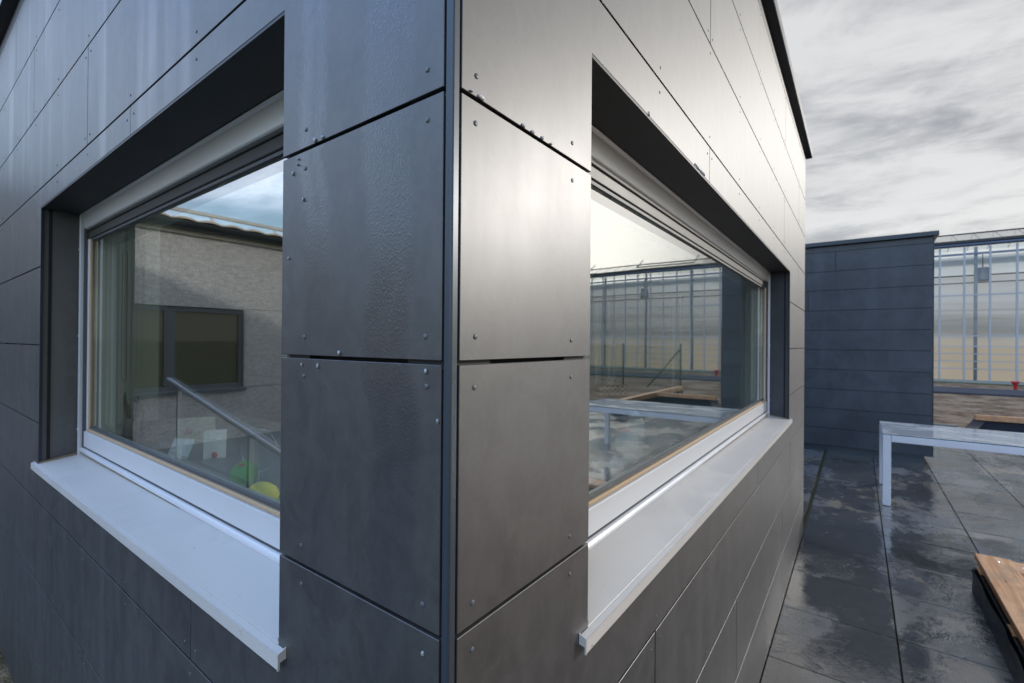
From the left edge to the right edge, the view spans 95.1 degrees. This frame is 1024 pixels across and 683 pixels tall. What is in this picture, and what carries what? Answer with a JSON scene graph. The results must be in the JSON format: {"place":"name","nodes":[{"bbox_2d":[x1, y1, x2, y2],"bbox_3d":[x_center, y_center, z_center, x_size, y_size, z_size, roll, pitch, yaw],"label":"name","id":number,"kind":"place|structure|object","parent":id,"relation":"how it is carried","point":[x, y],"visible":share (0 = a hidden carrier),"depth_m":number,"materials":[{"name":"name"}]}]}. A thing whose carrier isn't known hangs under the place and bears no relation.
{"place":"outdoors","nodes":[
{"label":"outdoors","id":0,"kind":"place"},
{"bbox_2d":[0,381,1023,682],"bbox_3d":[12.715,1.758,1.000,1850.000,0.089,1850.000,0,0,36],"label":"ground","id":1,"kind":"structure","parent":0,"point":[960,411],"depth_m":13.12,"materials":[{"name":"soil"}]},
{"bbox_2d":[0,0,811,682],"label":"building","id":2,"kind":"structure","parent":1,"relation":"on","point":[380,256],"depth_m":1.06,"materials":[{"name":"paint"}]},
{"bbox_2d":[121,251,127,382],"bbox_3d":[-1.881,-0.118,2.271,0.079,0.634,0.003,0,0,36],"label":"blind chain","id":3,"kind":"object","parent":2,"relation":"hanging from","point":[126,319],"visible":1,"depth_m":2.26,"materials":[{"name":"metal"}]},
{"bbox_2d":[31,11,289,671],"bbox_3d":[-1.062,-0.008,1.386,1.944,1.044,0.239,0,0,36],"label":"window","id":4,"kind":"structure","parent":2,"relation":"in","point":[215,539],"depth_m":1.30,"materials":[{"name":"metal"}]},
{"bbox_2d":[118,388,739,498],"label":"counter","id":5,"kind":"object","parent":2,"relation":"on","point":[656,423],"depth_m":2.41,"materials":[{"name":"paint"}]},
{"bbox_2d":[121,392,140,436],"bbox_3d":[-1.795,0.344,2.206,0.072,0.203,0.113,1,0,-39],"label":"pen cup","id":6,"kind":"object","parent":5,"relation":"on","point":[130,425],"visible":1,"depth_m":2.20,"materials":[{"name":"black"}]},
{"bbox_2d":[168,438,194,458],"bbox_3d":[-1.285,0.415,1.817,0.100,0.068,0.035,0,0,14],"label":"folded sheet","id":7,"kind":"object","parent":5,"relation":"on","point":[180,448],"visible":0.86,"depth_m":1.82,"materials":[{"name":"white paper"}]},
{"bbox_2d":[177,416,214,442],"bbox_3d":[-1.404,0.393,2.084,0.140,0.110,0.026,1,0,-26],"label":"drawing sheet","id":8,"kind":"object","parent":5,"relation":"on","point":[195,428],"visible":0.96,"depth_m":2.08,"materials":[{"name":"beige paper"}]},
{"bbox_2d":[203,429,226,458],"bbox_3d":[-1.147,0.397,1.808,0.075,0.106,0.030,1,0,-29],"label":"greeting card","id":9,"kind":"object","parent":5,"relation":"on","point":[214,443],"visible":1,"depth_m":1.81,"materials":[{"name":"white paper"}]},
{"bbox_2d":[230,460,258,486],"bbox_3d":[-0.830,0.411,1.451,0.082,0.081,0.080,0,0,36],"label":"papier mache ball","id":10,"kind":"object","parent":5,"relation":"on","point":[244,474],"visible":0.92,"depth_m":1.43,"materials":[{"name":"green paper"}]},
{"bbox_2d":[241,429,276,481],"bbox_3d":[-0.782,0.360,1.448,0.112,0.182,0.004,0,0,2],"label":"wire ring","id":11,"kind":"object","parent":5,"relation":"on","point":[273,462],"visible":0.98,"depth_m":1.45,"materials":[{"name":"silver metal"}]},
{"bbox_2d":[249,481,279,500],"bbox_3d":[-0.685,0.422,1.297,0.110,0.062,0.065,0,0,36],"label":"papier mache lemon","id":12,"kind":"object","parent":5,"relation":"on","point":[268,489],"visible":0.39,"depth_m":1.28,"materials":[{"name":"yellow paper"}]},
{"bbox_2d":[595,376,626,394],"bbox_3d":[0.886,0.395,4.200,0.250,0.157,0.127,1,0,-14],"label":"tissue box","id":13,"kind":"object","parent":5,"relation":"on","point":[610,389],"visible":1,"depth_m":4.16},
{"bbox_2d":[619,428,630,431],"bbox_3d":[0.492,0.416,2.000,0.104,0.095,0.103,0,0,36],"label":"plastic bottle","id":14,"kind":"object","parent":5,"relation":"on","point":[625,429],"visible":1,"depth_m":1.99,"materials":[{"name":"white"}]},
{"bbox_2d":[595,295,683,394],"bbox_3d":[1.185,0.031,4.442,0.850,0.890,0.080,0,0,36],"label":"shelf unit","id":15,"kind":"object","parent":5,"relation":"on","point":[611,363],"visible":0.83,"depth_m":4.57,"materials":[{"name":"white paint"}]},
{"bbox_2d":[579,54,791,654],"bbox_3d":[0.903,0.026,2.009,0.239,1.012,2.943,0,0,36],"label":"window","id":16,"kind":"structure","parent":2,"relation":"in","point":[641,517],"depth_m":1.40,"materials":[{"name":"metal"}]},
{"bbox_2d":[933,423,957,426],"bbox_3d":[8.454,1.685,9.575,0.950,0.050,0.120,0,0,36],"label":"kerb stone","id":17,"kind":"object","parent":1,"relation":"on","point":[939,424],"visible":0.21,"depth_m":9.37,"materials":[{"name":"concrete"}]},
{"bbox_2d":[932,228,1023,384],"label":"greenhouse","id":18,"kind":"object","parent":1,"relation":"on","point":[978,332],"visible":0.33,"depth_m":21.72,"materials":[{"name":"glass"}]},
{"bbox_2d":[978,254,988,281],"bbox_3d":[21.772,-3.421,21.649,0.580,1.230,0.580,0,0,36],"label":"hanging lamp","id":19,"kind":"object","parent":18,"relation":"hanging from","point":[983,273],"visible":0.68,"depth_m":21.48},
{"bbox_2d":[965,414,1023,432],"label":"field planter","id":20,"kind":"object","parent":1,"relation":"on","point":[1000,423],"visible":0.69,"depth_m":8.62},
{"bbox_2d":[803,452,825,524],"bbox_3d":[2.198,1.669,6.645,3.575,0.064,4.030,0,0,36],"label":"patio base","id":21,"kind":"object","parent":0,"point":[806,511],"depth_m":5.14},
{"bbox_2d":[759,446,1023,682],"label":"patio","id":22,"kind":"structure","parent":0,"point":[835,623],"depth_m":3.33,"materials":[{"name":"grey concrete"}]},
{"bbox_2d":[804,230,938,462],"bbox_3d":[4.721,0.095,9.756,5.723,3.132,4.650,0,0,36],"label":"annex","id":23,"kind":"object","parent":22,"relation":"on","point":[869,339],"visible":0.47,"depth_m":6.67,"materials":[{"name":"metal"}]},
{"bbox_2d":[879,421,1023,505],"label":"patio table","id":24,"kind":"object","parent":22,"relation":"on","point":[1004,442],"visible":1,"depth_m":4.62,"materials":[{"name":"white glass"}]},
{"bbox_2d":[971,553,1023,682],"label":"timber planter","id":25,"kind":"object","parent":22,"relation":"on","point":[998,587],"visible":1,"depth_m":2.61,"materials":[{"name":"red wood"}]},
{"bbox_2d":[777,0,1023,258],"label":"sky","id":26,"kind":"structure","parent":0,"point":[913,110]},
{"bbox_2d":[934,386,1023,396],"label":"fabric path","id":27,"kind":"structure","parent":0,"point":[983,391],"depth_m":16.58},
{"bbox_2d":[1011,381,1019,389],"bbox_3d":[19.043,1.698,17.714,0.260,0.385,0.253,0,0,36],"label":"red marker","id":28,"kind":"object","parent":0,"point":[1015,383],"visible":0.92,"depth_m":17.68,"materials":[{"name":"plastic"}]}
]}

